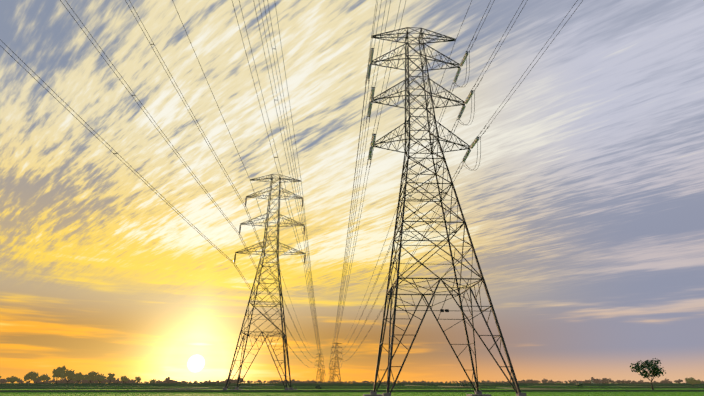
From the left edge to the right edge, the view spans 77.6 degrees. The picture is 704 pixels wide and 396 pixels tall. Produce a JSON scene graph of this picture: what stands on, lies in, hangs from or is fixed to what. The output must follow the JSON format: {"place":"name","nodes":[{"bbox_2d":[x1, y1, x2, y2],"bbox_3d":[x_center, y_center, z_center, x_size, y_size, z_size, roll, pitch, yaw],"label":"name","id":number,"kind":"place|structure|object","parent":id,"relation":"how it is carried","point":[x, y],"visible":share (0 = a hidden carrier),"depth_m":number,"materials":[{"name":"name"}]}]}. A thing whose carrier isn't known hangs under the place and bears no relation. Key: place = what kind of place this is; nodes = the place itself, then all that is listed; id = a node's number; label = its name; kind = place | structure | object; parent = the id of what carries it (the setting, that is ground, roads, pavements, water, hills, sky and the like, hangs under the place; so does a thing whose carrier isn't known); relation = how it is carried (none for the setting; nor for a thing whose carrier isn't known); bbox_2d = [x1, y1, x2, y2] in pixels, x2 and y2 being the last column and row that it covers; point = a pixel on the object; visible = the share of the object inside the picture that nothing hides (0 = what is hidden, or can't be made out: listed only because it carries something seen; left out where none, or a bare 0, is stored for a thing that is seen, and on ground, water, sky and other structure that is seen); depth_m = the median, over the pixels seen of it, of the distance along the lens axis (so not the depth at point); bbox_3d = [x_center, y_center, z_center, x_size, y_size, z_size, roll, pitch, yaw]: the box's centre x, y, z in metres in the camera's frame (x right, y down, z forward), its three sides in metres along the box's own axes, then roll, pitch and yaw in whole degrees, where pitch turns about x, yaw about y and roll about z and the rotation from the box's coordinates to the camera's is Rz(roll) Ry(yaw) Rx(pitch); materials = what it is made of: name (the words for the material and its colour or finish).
{"place":"outdoors","nodes":[
{"label":"outdoors","id":0,"kind":"place"},
{"bbox_2d":[0,385,703,395],"bbox_3d":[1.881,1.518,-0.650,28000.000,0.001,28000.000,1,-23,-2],"label":"ground","id":1,"kind":"structure","parent":0,"point":[342,393],"depth_m":74.76,"materials":[{"name":"green plant"}]},
{"bbox_2d":[6,376,19,383],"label":"tree grove","id":2,"kind":"object","parent":1,"relation":"on","point":[12,379],"visible":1,"depth_m":524.54,"materials":[{"name":"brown plant"}]},
{"bbox_2d":[24,371,38,382],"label":"tree grove","id":3,"kind":"object","parent":1,"relation":"on","point":[34,375],"visible":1,"depth_m":488.28,"materials":[{"name":"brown plant"}]},
{"bbox_2d":[37,374,50,382],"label":"tree grove","id":4,"kind":"object","parent":1,"relation":"on","point":[43,377],"visible":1,"depth_m":508.60,"materials":[{"name":"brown plant"}]},
{"bbox_2d":[52,366,65,383],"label":"tree grove","id":5,"kind":"object","parent":1,"relation":"on","point":[58,372],"visible":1,"depth_m":485.23,"materials":[{"name":"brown plant"}]},
{"bbox_2d":[60,369,77,383],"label":"tree grove","id":6,"kind":"object","parent":1,"relation":"on","point":[69,374],"visible":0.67,"depth_m":518.60,"materials":[{"name":"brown plant"}]},
{"bbox_2d":[72,372,86,383],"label":"tree grove","id":7,"kind":"object","parent":1,"relation":"on","point":[80,376],"visible":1,"depth_m":510.14,"materials":[{"name":"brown plant"}]},
{"bbox_2d":[85,371,98,383],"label":"tree grove","id":8,"kind":"object","parent":1,"relation":"on","point":[90,375],"visible":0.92,"depth_m":541.36,"materials":[{"name":"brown plant"}]},
{"bbox_2d":[93,374,105,383],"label":"tree grove","id":9,"kind":"object","parent":1,"relation":"on","point":[99,377],"visible":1,"depth_m":527.81,"materials":[{"name":"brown plant"}]},
{"bbox_2d":[106,373,115,381],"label":"tree grove","id":10,"kind":"object","parent":1,"relation":"on","point":[110,377],"visible":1,"depth_m":566.62,"materials":[{"name":"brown plant"}]},
{"bbox_2d":[120,376,128,382],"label":"tree grove","id":11,"kind":"object","parent":1,"relation":"on","point":[124,378],"visible":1,"depth_m":597.88,"materials":[{"name":"green plant"}]},
{"bbox_2d":[164,377,172,382],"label":"tree line","id":12,"kind":"object","parent":1,"relation":"on","point":[167,380],"visible":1,"depth_m":987.22,"materials":[{"name":"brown plant"}]},
{"bbox_2d":[225,174,304,387],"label":"suspension pylon","id":13,"kind":"object","parent":1,"relation":"on","point":[280,303],"visible":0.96,"depth_m":110.66,"materials":[{"name":"metal"}]},
{"bbox_2d":[234,197,331,357],"bbox_3d":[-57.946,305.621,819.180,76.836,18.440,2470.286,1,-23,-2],"label":"suspension insulators","id":14,"kind":"object","parent":13,"relation":"hanging from","point":[239,234],"visible":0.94,"depth_m":115.05,"materials":[{"name":"brown ceramic"}]},
{"bbox_2d":[315,356,323,382],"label":"pylon","id":15,"kind":"object","parent":1,"relation":"on","point":[320,368],"visible":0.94,"depth_m":847.13,"materials":[{"name":"metal"}]},
{"bbox_2d":[331,343,341,383],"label":"pylon","id":16,"kind":"object","parent":1,"relation":"on","point":[335,371],"visible":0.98,"depth_m":613.14,"materials":[{"name":"metal"}]},
{"bbox_2d":[0,383,703,391],"bbox_3d":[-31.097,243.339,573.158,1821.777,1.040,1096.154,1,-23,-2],"label":"field bunds","id":17,"kind":"structure","parent":1,"relation":"on","point":[523,387],"depth_m":141.81,"materials":[{"name":"green plant"}]},
{"bbox_2d":[34,382,703,382],"bbox_3d":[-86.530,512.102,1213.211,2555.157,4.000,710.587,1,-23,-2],"label":"scrub band","id":18,"kind":"object","parent":1,"relation":"on","point":[391,382],"visible":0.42,"depth_m":1203.81,"materials":[{"name":"green plant"}]},
{"bbox_2d":[223,387,526,395],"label":"pylon footings","id":19,"kind":"object","parent":1,"relation":"on","point":[477,393],"visible":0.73,"depth_m":56.98,"materials":[{"name":"grey concrete"}]},
{"bbox_2d":[370,27,520,392],"bbox_3d":[10.182,-2.016,62.062,14.704,55.386,14.242,1,-23,-3],"label":"tension pylon","id":20,"kind":"object","parent":1,"relation":"on","point":[390,293],"visible":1,"depth_m":60.62,"materials":[{"name":"metal"}]},
{"bbox_2d":[2,0,582,374],"bbox_3d":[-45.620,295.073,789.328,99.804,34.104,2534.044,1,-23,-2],"label":"conductors","id":21,"kind":"object","parent":20,"relation":"attached to","point":[341,290],"visible":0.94,"depth_m":74.57,"materials":[{"name":"grey"}]},
{"bbox_2d":[367,48,479,161],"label":"insulators","id":22,"kind":"object","parent":20,"relation":"attached to","point":[471,146],"visible":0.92,"depth_m":67.02,"materials":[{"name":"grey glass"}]},
{"bbox_2d":[315,383,582,388],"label":"shrubs","id":23,"kind":"object","parent":1,"relation":"on","point":[320,387],"visible":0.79,"depth_m":177.95,"materials":[{"name":"green plant"}]},
{"bbox_2d":[630,358,665,389],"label":"tree","id":24,"kind":"object","parent":1,"relation":"on","point":[655,370],"depth_m":100.99,"materials":[{"name":"green plant"}]},
{"bbox_2d":[0,0,703,382],"label":"sky","id":25,"kind":"structure","parent":0,"point":[582,207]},
{"bbox_2d":[685,377,701,386],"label":"field tree","id":26,"kind":"object","parent":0,"point":[691,380],"depth_m":157.63,"materials":[{"name":"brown plant"}]}
]}

